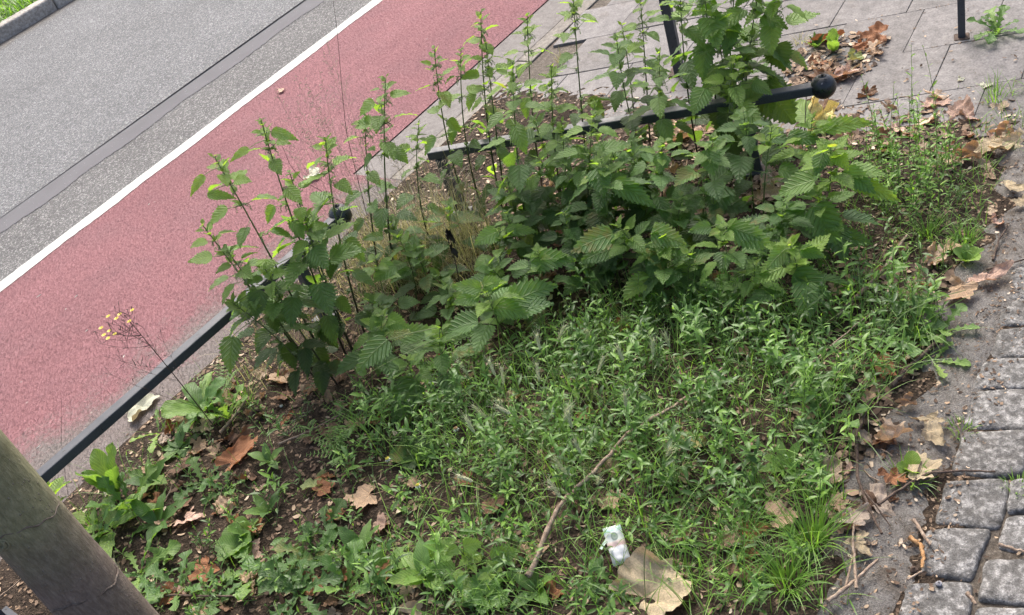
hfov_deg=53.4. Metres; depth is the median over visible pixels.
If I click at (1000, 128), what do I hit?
dry leaf
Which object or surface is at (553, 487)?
wall barley
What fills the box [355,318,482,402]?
stinging nettle
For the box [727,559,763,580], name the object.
dry leaf
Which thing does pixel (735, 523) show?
grass tuft
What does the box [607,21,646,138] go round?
stinging nettle
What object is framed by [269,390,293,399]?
dry leaf
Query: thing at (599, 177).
stinging nettle
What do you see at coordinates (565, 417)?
wall barley
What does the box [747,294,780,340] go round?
weed sprig
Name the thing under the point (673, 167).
dry leaf
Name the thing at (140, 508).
willowherb
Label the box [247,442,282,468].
willowherb
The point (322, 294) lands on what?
stinging nettle
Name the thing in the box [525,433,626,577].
branch
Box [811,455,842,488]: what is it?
dry leaf
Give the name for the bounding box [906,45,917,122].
weed sprig
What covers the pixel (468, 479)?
wall barley
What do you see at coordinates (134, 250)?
bike lane
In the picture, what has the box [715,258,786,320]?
stinging nettle
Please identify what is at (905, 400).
dry leaf
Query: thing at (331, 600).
dry leaf
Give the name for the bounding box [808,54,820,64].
dry leaf
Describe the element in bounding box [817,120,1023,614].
trodden path
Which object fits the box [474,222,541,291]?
stinging nettle
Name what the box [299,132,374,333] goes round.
stinging nettle
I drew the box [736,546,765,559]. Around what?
dry leaf
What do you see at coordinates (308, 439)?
dry leaf
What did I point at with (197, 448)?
dry leaf
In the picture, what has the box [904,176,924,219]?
weed sprig
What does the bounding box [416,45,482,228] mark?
stinging nettle
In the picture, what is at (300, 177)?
dry stalk
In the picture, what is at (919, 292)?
dry leaf
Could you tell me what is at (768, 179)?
dry leaf
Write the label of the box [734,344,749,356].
dry leaf
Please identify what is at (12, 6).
verge
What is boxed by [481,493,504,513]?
dry leaf
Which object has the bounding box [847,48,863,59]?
dry leaf
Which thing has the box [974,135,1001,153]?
dry leaf
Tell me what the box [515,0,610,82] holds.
pavement bed
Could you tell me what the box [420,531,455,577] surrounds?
dead nettle
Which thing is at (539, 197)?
stinging nettle
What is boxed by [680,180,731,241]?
stinging nettle
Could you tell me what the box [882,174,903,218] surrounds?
weed sprig
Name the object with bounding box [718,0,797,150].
stinging nettle
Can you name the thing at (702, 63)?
stinging nettle
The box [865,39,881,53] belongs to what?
dry leaf
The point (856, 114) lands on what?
dry leaf
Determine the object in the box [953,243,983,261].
nipplewort
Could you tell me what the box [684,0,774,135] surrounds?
stinging nettle
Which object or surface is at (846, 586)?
twig
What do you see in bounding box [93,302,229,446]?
wall lettuce
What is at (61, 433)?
dry stalk
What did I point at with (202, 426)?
dry leaf
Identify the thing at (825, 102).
dry leaf
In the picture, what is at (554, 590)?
dry leaf
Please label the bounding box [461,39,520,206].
stinging nettle
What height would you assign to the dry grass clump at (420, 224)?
0.662 m
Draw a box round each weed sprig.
[257,466,289,497]
[262,409,288,435]
[332,444,361,482]
[359,555,394,597]
[381,474,411,516]
[443,569,470,607]
[457,509,487,538]
[548,313,582,367]
[571,409,598,441]
[577,326,606,370]
[623,318,656,355]
[670,303,705,348]
[705,362,739,409]
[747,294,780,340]
[795,364,837,406]
[846,130,863,164]
[852,144,883,196]
[860,107,887,167]
[861,75,874,126]
[863,167,890,215]
[869,103,901,176]
[876,140,899,202]
[877,88,920,169]
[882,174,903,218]
[887,141,916,204]
[888,86,897,138]
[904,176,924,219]
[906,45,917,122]
[906,133,951,195]
[908,91,943,164]
[912,127,936,197]
[913,157,946,208]
[922,45,939,131]
[930,108,958,166]
[935,125,969,178]
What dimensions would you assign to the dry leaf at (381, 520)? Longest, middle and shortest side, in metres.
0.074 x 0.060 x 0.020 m
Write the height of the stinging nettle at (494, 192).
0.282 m
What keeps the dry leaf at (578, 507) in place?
on the soil bed at (20, 593)
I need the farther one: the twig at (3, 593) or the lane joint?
the lane joint
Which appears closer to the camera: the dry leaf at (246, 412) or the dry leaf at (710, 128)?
the dry leaf at (246, 412)
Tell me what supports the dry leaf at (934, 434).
on the trodden path at (881, 600)
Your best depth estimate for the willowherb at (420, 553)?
2.54 m
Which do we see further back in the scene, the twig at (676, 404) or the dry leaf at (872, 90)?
the dry leaf at (872, 90)
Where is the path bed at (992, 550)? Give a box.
[943,476,1023,614]
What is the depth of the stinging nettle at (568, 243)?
3.21 m
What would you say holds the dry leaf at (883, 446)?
on the trodden path at (881, 600)
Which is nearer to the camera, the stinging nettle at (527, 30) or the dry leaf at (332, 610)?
the dry leaf at (332, 610)
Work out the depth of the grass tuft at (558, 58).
4.72 m
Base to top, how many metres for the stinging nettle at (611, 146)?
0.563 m
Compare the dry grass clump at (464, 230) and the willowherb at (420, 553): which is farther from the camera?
the dry grass clump at (464, 230)
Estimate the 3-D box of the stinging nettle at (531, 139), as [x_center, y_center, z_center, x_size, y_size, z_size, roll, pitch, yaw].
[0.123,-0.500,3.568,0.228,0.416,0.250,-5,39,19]
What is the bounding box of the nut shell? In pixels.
[910,566,917,573]
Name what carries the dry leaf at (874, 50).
on the pavement
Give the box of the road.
[0,0,302,217]
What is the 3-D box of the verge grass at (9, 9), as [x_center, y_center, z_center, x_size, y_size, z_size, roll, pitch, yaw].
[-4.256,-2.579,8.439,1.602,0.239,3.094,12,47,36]
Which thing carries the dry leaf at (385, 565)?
on the soil bed at (20, 593)
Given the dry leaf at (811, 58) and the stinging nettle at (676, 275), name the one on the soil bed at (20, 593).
the stinging nettle at (676, 275)
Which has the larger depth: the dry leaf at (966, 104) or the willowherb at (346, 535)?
the dry leaf at (966, 104)
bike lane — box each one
[0,153,402,560]
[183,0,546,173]
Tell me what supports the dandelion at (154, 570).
on the soil bed at (20, 593)
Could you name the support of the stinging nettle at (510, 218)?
on the soil bed at (20, 593)
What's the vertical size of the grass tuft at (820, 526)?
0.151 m
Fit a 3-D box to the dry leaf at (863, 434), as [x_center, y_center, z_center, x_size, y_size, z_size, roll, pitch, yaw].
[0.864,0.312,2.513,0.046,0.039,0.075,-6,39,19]
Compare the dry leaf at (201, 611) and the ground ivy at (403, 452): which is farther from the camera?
the ground ivy at (403, 452)
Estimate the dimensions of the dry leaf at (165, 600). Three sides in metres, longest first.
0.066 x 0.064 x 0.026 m
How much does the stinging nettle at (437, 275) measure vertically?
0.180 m
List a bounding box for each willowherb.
[124,458,166,498]
[128,489,189,539]
[143,547,173,564]
[161,419,202,462]
[243,489,280,517]
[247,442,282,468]
[338,519,379,569]
[358,543,408,581]
[386,538,452,590]
[510,569,553,610]
[759,439,801,474]
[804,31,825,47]
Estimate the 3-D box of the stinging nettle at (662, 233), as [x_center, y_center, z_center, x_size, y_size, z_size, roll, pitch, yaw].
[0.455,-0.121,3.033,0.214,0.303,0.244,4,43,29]
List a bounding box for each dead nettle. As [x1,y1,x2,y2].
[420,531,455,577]
[458,565,509,614]
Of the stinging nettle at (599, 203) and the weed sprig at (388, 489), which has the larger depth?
the stinging nettle at (599, 203)
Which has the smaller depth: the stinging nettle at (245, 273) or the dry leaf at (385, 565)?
the dry leaf at (385, 565)
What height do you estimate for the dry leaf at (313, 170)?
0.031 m
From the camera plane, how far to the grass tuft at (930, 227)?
3.01 m
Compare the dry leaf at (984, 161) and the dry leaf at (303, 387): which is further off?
the dry leaf at (303, 387)
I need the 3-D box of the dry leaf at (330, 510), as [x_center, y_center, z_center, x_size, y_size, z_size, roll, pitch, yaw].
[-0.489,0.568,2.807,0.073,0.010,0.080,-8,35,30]
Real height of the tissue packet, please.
0.050 m
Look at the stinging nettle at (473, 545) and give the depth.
2.49 m
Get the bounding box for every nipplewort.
[215,522,254,560]
[227,516,258,536]
[896,450,926,476]
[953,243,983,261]
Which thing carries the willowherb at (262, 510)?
on the soil bed at (20, 593)
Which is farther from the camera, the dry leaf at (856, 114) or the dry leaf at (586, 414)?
the dry leaf at (856, 114)
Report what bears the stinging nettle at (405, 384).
on the soil bed at (20, 593)
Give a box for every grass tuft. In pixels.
[65,490,115,532]
[208,372,260,411]
[516,405,602,471]
[550,46,567,62]
[600,446,689,561]
[634,528,720,594]
[705,486,786,565]
[735,517,838,614]
[751,475,876,570]
[776,459,854,515]
[790,28,810,44]
[883,445,942,501]
[896,204,958,244]
[939,217,987,247]
[945,413,981,439]
[972,73,1010,103]
[999,468,1023,497]
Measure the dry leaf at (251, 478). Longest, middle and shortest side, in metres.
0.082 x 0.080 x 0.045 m
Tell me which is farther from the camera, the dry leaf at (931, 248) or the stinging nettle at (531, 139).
the stinging nettle at (531, 139)
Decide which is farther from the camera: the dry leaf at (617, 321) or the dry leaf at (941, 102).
the dry leaf at (941, 102)
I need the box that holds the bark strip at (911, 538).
[908,535,925,567]
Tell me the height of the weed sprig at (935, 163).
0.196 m
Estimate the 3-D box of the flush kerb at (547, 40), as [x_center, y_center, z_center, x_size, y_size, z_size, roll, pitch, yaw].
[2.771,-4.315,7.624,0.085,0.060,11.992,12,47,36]
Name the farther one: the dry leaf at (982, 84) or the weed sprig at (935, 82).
the dry leaf at (982, 84)
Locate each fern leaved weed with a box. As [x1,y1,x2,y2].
[189,358,241,400]
[280,416,316,441]
[306,418,351,465]
[323,397,370,441]
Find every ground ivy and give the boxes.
[389,435,438,469]
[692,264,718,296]
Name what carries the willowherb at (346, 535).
on the soil bed at (20, 593)
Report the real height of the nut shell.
0.014 m
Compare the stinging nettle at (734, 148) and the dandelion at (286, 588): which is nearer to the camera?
the dandelion at (286, 588)
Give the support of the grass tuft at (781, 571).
on the soil bed at (20, 593)
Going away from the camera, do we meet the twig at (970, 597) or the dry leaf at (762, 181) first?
the twig at (970, 597)
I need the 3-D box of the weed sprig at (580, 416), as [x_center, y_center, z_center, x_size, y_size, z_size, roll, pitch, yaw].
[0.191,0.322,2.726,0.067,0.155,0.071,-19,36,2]
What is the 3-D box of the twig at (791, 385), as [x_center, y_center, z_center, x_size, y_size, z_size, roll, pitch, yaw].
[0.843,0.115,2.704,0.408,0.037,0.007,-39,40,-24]
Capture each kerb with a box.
[0,0,72,43]
[391,0,597,179]
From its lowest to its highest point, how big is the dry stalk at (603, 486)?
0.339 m
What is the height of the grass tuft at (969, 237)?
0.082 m
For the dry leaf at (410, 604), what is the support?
on the soil bed at (20, 593)
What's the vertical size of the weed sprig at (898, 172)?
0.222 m
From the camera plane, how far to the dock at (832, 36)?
4.03 m
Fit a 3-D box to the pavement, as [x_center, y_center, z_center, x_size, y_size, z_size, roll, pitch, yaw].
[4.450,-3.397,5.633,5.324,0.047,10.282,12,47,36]
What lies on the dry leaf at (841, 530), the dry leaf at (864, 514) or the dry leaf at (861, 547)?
the dry leaf at (864, 514)
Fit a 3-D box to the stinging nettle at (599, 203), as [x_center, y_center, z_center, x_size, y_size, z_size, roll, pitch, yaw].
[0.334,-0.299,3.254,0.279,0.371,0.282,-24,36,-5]
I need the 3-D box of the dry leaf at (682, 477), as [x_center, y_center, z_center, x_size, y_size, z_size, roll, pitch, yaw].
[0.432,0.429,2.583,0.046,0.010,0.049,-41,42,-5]
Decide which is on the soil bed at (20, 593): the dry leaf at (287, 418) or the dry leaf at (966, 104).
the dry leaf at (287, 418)
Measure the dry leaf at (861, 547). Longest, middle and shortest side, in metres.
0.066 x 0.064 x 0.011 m
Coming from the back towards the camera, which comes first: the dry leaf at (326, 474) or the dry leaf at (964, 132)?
the dry leaf at (964, 132)
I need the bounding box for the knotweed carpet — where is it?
[84,144,969,614]
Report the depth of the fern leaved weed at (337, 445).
2.98 m
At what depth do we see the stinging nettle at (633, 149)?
3.21 m
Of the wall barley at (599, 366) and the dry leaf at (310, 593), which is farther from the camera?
the wall barley at (599, 366)
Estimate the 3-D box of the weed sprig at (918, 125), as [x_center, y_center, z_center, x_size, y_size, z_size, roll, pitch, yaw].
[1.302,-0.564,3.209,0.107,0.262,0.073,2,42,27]
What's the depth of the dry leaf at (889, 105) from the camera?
3.62 m
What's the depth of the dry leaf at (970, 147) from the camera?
3.23 m
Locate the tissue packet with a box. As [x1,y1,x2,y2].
[600,524,629,565]
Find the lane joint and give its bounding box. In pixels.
[353,0,548,173]
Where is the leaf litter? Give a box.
[0,5,1023,614]
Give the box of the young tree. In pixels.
[0,429,159,614]
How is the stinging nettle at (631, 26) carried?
on the soil bed at (20, 593)
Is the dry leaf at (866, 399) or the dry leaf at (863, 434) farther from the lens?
the dry leaf at (866, 399)
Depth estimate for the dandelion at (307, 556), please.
2.71 m
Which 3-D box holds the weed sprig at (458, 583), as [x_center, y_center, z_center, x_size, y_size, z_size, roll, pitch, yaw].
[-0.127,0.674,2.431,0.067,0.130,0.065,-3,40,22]
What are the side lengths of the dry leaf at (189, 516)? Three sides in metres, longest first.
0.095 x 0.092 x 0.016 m
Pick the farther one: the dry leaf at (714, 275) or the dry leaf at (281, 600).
the dry leaf at (714, 275)
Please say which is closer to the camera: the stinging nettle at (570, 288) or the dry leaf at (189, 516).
the dry leaf at (189, 516)
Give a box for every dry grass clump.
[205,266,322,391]
[274,71,428,303]
[296,240,409,357]
[305,36,476,291]
[327,87,510,291]
[337,127,545,314]
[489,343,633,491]
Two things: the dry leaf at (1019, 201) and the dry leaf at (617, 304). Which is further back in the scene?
the dry leaf at (617, 304)
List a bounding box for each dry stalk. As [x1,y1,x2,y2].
[61,403,67,491]
[275,125,353,220]
[333,2,370,230]
[445,229,464,306]
[568,448,650,513]
[623,477,652,606]
[802,96,814,149]
[846,290,965,390]
[854,266,879,336]
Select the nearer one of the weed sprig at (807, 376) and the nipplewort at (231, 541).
the weed sprig at (807, 376)
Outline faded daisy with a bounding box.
[415,483,423,509]
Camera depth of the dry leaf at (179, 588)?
2.74 m
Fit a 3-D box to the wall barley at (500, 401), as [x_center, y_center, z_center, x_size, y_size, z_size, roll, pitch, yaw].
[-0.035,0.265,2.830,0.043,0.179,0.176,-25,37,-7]
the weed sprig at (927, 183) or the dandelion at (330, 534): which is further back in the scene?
the weed sprig at (927, 183)
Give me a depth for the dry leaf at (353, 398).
3.16 m
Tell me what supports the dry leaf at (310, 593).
on the soil bed at (20, 593)
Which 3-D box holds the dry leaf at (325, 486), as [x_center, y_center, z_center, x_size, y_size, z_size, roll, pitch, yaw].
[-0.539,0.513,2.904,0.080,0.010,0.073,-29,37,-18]
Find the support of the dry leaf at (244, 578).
on the soil bed at (20, 593)
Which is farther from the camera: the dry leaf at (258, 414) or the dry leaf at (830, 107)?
the dry leaf at (830, 107)
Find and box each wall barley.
[108,553,146,592]
[447,461,525,504]
[455,356,485,399]
[461,411,499,475]
[467,403,503,436]
[487,354,510,402]
[487,394,508,408]
[488,402,542,435]
[494,361,516,403]
[522,327,558,395]
[531,358,550,404]
[531,400,575,456]
[543,321,569,384]
[543,473,596,542]
[549,451,615,523]
[562,329,601,353]
[563,406,592,477]
[567,434,595,483]
[587,350,607,402]
[593,473,609,511]
[608,338,637,399]
[617,389,646,451]
[636,333,656,406]
[642,443,678,481]
[659,362,703,390]
[660,325,680,379]
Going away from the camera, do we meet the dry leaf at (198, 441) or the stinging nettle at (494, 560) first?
the stinging nettle at (494, 560)
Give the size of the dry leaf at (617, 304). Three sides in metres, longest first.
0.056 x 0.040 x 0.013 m
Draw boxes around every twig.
[0,578,20,596]
[150,593,256,597]
[219,399,247,433]
[278,413,342,444]
[625,366,724,435]
[782,313,870,394]
[825,544,878,603]
[835,234,907,317]
[851,522,858,589]
[855,400,890,534]
[863,469,879,480]
[877,461,995,505]
[888,340,937,388]
[906,571,921,580]
[911,518,930,545]
[965,591,976,605]
[986,259,1023,270]
[992,226,1007,260]
[998,542,1023,552]
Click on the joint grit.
(936, 46)
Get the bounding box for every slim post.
[659,0,683,77]
[954,0,969,40]
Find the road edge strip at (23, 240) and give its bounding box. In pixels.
[0,0,371,280]
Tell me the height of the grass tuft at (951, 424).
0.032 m
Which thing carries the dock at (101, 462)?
on the soil bed at (20, 593)
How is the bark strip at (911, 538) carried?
on the trodden path at (881, 600)
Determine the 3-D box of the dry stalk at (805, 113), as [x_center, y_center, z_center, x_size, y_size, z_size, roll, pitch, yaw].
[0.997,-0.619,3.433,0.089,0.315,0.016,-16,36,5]
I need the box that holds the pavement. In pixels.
[471,0,1023,142]
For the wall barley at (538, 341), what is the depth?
2.85 m
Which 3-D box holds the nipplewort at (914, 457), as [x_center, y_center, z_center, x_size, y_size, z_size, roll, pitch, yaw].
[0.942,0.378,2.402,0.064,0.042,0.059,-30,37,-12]
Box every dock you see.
[75,442,120,494]
[82,494,158,557]
[160,371,225,431]
[826,28,839,51]
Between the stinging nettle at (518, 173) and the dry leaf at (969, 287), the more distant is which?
the stinging nettle at (518, 173)
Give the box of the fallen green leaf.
[795,99,830,129]
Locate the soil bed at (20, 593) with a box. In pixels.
[0,83,1023,614]
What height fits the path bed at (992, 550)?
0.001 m
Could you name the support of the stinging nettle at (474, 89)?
on the soil bed at (20, 593)
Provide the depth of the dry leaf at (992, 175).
3.17 m
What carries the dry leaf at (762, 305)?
on the soil bed at (20, 593)
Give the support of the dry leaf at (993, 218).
on the trodden path at (881, 600)
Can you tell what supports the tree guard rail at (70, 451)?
on the soil bed at (20, 593)
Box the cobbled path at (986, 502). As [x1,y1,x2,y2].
[899,267,1023,614]
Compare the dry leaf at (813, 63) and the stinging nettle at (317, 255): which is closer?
the stinging nettle at (317, 255)
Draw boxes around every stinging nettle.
[47,476,85,523]
[188,218,319,370]
[190,153,338,363]
[216,244,332,377]
[218,289,354,395]
[230,117,346,354]
[241,244,339,395]
[266,170,352,351]
[272,207,371,349]
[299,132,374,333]
[335,308,479,378]
[344,109,396,283]
[355,74,421,287]
[355,292,438,323]
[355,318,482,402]
[357,214,449,281]
[363,253,400,308]
[364,317,401,375]
[377,350,435,422]
[388,229,430,298]
[391,239,470,301]
[395,119,441,244]
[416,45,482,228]
[416,276,483,320]
[417,196,491,269]
[420,267,460,311]
[429,537,482,583]
[438,47,494,221]
[446,274,557,354]
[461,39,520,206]
[462,8,508,207]
[464,288,497,323]
[465,254,531,298]
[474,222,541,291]
[478,55,562,235]
[478,544,519,581]
[480,290,514,329]
[484,179,554,249]
[485,174,545,251]
[492,208,563,264]
[496,174,563,244]
[503,12,557,185]
[507,242,581,337]
[523,111,573,198]
[525,148,589,230]
[532,63,579,203]
[538,204,595,276]
[539,117,584,209]
[543,183,612,252]
[551,99,627,252]
[553,0,604,168]
[555,157,617,231]
[560,201,649,274]
[562,138,641,229]
[562,148,655,271]
[562,252,620,300]
[570,156,651,270]
[571,214,664,301]
[585,33,655,178]
[586,138,650,210]
[588,227,636,295]
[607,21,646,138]
[610,131,675,234]
[611,0,674,172]
[620,141,674,214]
[621,136,694,238]
[622,221,711,301]
[627,47,694,196]
[629,240,697,312]
[644,0,721,165]
[645,186,715,250]
[659,0,745,149]
[665,243,719,292]
[674,131,751,257]
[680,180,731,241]
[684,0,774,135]
[688,10,761,113]
[688,55,771,184]
[688,214,771,306]
[706,28,779,154]
[706,107,794,219]
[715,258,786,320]
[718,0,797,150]
[725,124,799,225]
[733,211,796,281]
[737,0,819,143]
[742,195,831,275]
[744,233,859,321]
[765,111,874,228]
[776,135,900,262]
[778,183,882,264]
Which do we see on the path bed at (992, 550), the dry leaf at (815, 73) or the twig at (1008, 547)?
the twig at (1008, 547)
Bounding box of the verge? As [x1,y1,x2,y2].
[0,0,33,19]
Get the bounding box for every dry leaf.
[127,393,159,421]
[141,454,164,472]
[147,491,159,503]
[154,513,176,528]
[158,432,174,443]
[159,581,177,605]
[164,419,178,434]
[168,455,194,473]
[172,585,186,593]
[173,492,191,508]
[174,416,193,432]
[174,506,202,525]
[177,480,185,486]
[186,443,205,455]
[188,555,219,581]
[190,436,206,444]
[192,417,215,432]
[192,604,206,614]
[205,441,221,462]
[213,495,235,513]
[215,434,257,471]
[217,426,233,441]
[218,389,242,406]
[219,604,232,611]
[224,513,238,522]
[227,424,252,445]
[232,468,256,480]
[239,571,257,582]
[241,409,249,415]
[247,579,254,598]
[248,517,264,532]
[248,538,261,558]
[250,365,267,378]
[254,412,264,416]
[266,368,296,382]
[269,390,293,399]
[274,368,288,377]
[277,593,291,614]
[280,410,293,424]
[299,426,318,444]
[300,383,315,394]
[300,469,327,489]
[301,570,321,595]
[303,165,320,178]
[312,478,335,496]
[315,471,334,478]
[318,422,338,443]
[322,590,341,606]
[324,389,332,402]
[326,508,345,522]
[327,606,341,614]
[333,399,345,410]
[335,371,346,381]
[338,582,357,598]
[340,568,353,580]
[343,484,382,508]
[344,418,364,430]
[345,391,363,406]
[366,560,389,584]
[373,512,389,532]
[395,584,423,600]
[399,595,425,614]
[404,475,420,487]
[407,290,423,307]
[454,470,471,484]
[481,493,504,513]
[502,390,521,406]
[511,544,529,565]
[520,542,550,560]
[528,269,558,281]
[538,269,556,281]
[541,272,555,281]
[542,445,568,468]
[542,580,563,599]
[543,276,565,284]
[553,230,563,246]
[572,500,580,512]
[575,405,597,418]
[597,440,619,477]
[597,489,623,507]
[604,303,618,311]
[608,546,691,614]
[609,317,630,335]
[658,187,667,196]
[665,130,689,141]
[665,161,683,173]
[667,524,691,545]
[672,119,679,134]
[673,470,690,482]
[676,430,706,447]
[684,124,701,132]
[701,124,713,132]
[712,270,730,279]
[713,528,736,550]
[718,522,745,546]
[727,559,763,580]
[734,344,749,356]
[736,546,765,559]
[738,521,770,545]
[739,194,762,207]
[746,192,770,201]
[748,188,765,201]
[753,164,778,181]
[760,174,767,189]
[760,180,783,195]
[760,301,775,309]
[764,499,799,527]
[766,174,780,184]
[773,177,783,186]
[781,67,797,73]
[786,143,800,148]
[790,399,820,418]
[803,68,823,77]
[807,57,819,65]
[807,96,839,136]
[808,29,844,42]
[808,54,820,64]
[810,450,829,464]
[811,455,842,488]
[812,59,827,63]
[819,70,832,73]
[822,98,829,110]
[823,311,838,322]
[824,60,833,70]
[827,491,848,511]
[828,283,844,295]
[829,62,859,77]
[832,512,855,533]
[833,132,842,138]
[834,502,873,525]
[842,462,853,476]
[844,530,870,554]
[846,132,854,140]
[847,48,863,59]
[850,112,859,117]
[852,428,872,445]
[853,39,870,51]
[856,21,888,43]
[857,85,877,97]
[859,483,895,515]
[861,385,877,397]
[861,489,880,509]
[862,396,870,402]
[863,438,896,444]
[864,262,888,279]
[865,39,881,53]
[865,448,874,457]
[865,540,876,544]
[869,47,883,54]
[870,126,889,141]
[870,351,896,378]
[874,369,889,383]
[874,418,912,440]
[874,440,886,457]
[877,467,907,484]
[882,101,896,112]
[883,122,908,133]
[888,495,898,501]
[891,240,908,257]
[895,392,916,407]
[897,283,934,299]
[897,451,941,479]
[903,363,919,375]
[908,410,944,421]
[912,275,932,285]
[917,109,940,124]
[919,140,927,150]
[920,97,951,106]
[921,241,947,264]
[921,420,945,445]
[923,88,948,99]
[924,243,946,265]
[933,140,954,155]
[941,238,960,251]
[945,275,977,300]
[947,94,974,119]
[950,154,963,163]
[952,140,981,159]
[959,109,982,119]
[961,129,974,137]
[967,260,1013,281]
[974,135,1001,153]
[977,158,990,171]
[979,82,993,87]
[982,168,995,178]
[985,204,997,214]
[986,132,998,138]
[987,127,1023,149]
[988,120,1013,137]
[990,100,1009,111]
[991,212,1003,223]
[1001,128,1020,140]
[1001,180,1023,191]
[1010,194,1023,206]
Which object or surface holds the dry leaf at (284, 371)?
on the dry leaf at (281, 378)
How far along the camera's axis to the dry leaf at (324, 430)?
3.08 m
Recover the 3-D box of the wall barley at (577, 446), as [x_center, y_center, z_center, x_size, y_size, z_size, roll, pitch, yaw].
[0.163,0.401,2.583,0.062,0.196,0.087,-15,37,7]
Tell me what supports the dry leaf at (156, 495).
on the soil bed at (20, 593)
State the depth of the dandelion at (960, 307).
2.73 m
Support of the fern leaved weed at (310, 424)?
on the soil bed at (20, 593)
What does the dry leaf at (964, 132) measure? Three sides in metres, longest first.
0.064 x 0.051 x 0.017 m
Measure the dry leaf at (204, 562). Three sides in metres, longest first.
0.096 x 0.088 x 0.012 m
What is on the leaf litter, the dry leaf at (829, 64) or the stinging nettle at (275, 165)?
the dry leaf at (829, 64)
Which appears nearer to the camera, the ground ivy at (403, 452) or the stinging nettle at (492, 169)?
the ground ivy at (403, 452)
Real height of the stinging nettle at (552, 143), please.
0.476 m
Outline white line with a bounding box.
[0,0,381,291]
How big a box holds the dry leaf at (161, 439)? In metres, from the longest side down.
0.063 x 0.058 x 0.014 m
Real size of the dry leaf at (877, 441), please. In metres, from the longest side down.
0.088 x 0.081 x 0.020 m
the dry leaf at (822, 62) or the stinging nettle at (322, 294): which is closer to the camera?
the stinging nettle at (322, 294)
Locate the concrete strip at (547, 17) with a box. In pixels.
[357,0,576,178]
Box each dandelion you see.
[85,464,157,510]
[89,503,126,542]
[124,524,180,603]
[130,409,165,452]
[145,549,200,610]
[173,456,219,501]
[185,383,247,419]
[185,568,250,614]
[201,470,244,503]
[221,538,279,601]
[241,537,312,587]
[258,558,343,614]
[274,521,342,584]
[297,498,347,551]
[313,538,372,595]
[586,558,639,614]
[793,380,868,436]
[871,301,947,357]
[899,339,970,377]
[903,296,979,345]
[966,5,1023,43]
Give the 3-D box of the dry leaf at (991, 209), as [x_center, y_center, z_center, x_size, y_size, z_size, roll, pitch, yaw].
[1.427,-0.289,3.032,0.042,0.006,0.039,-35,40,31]
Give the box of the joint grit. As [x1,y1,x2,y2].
[606,0,1000,120]
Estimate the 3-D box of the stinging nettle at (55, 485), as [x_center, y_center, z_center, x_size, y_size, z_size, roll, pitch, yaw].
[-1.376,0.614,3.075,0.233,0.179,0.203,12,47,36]
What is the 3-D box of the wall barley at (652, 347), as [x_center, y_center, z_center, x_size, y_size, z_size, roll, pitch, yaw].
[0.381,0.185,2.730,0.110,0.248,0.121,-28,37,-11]
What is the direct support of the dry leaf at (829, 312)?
on the soil bed at (20, 593)
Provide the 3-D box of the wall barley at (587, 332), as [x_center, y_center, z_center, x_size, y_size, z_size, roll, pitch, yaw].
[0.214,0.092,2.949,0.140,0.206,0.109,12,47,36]
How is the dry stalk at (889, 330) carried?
on the soil bed at (20, 593)
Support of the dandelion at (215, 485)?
on the soil bed at (20, 593)
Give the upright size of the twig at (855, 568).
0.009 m
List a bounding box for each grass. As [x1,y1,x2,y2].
[0,0,36,22]
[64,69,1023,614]
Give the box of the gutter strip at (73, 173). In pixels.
[0,0,323,232]
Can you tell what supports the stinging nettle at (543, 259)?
on the soil bed at (20, 593)
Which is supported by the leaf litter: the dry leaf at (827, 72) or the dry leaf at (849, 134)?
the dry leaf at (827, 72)
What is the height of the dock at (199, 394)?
0.100 m
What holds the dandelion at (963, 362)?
on the trodden path at (881, 600)
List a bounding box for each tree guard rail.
[0,203,351,614]
[427,74,836,212]
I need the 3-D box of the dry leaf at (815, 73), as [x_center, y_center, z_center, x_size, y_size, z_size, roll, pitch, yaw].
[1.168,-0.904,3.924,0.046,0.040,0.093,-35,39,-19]
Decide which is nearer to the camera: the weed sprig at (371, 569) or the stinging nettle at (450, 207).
the weed sprig at (371, 569)
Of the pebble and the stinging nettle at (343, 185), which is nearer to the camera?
the pebble
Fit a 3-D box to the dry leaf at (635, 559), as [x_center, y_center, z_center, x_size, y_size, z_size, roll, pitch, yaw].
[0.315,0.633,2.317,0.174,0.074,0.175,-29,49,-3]
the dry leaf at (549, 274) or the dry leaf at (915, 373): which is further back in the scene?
the dry leaf at (549, 274)
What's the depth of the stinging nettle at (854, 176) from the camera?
2.87 m
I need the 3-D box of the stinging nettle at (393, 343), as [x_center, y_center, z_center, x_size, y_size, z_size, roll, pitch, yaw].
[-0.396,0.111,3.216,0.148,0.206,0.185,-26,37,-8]
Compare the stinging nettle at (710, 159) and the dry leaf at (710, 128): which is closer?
the stinging nettle at (710, 159)
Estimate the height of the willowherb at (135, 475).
0.051 m
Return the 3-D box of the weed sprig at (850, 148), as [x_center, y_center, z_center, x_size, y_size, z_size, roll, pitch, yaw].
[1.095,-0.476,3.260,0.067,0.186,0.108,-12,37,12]
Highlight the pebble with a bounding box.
[935,581,941,586]
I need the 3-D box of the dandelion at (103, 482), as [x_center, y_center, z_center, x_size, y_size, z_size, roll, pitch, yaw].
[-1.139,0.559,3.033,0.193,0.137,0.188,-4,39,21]

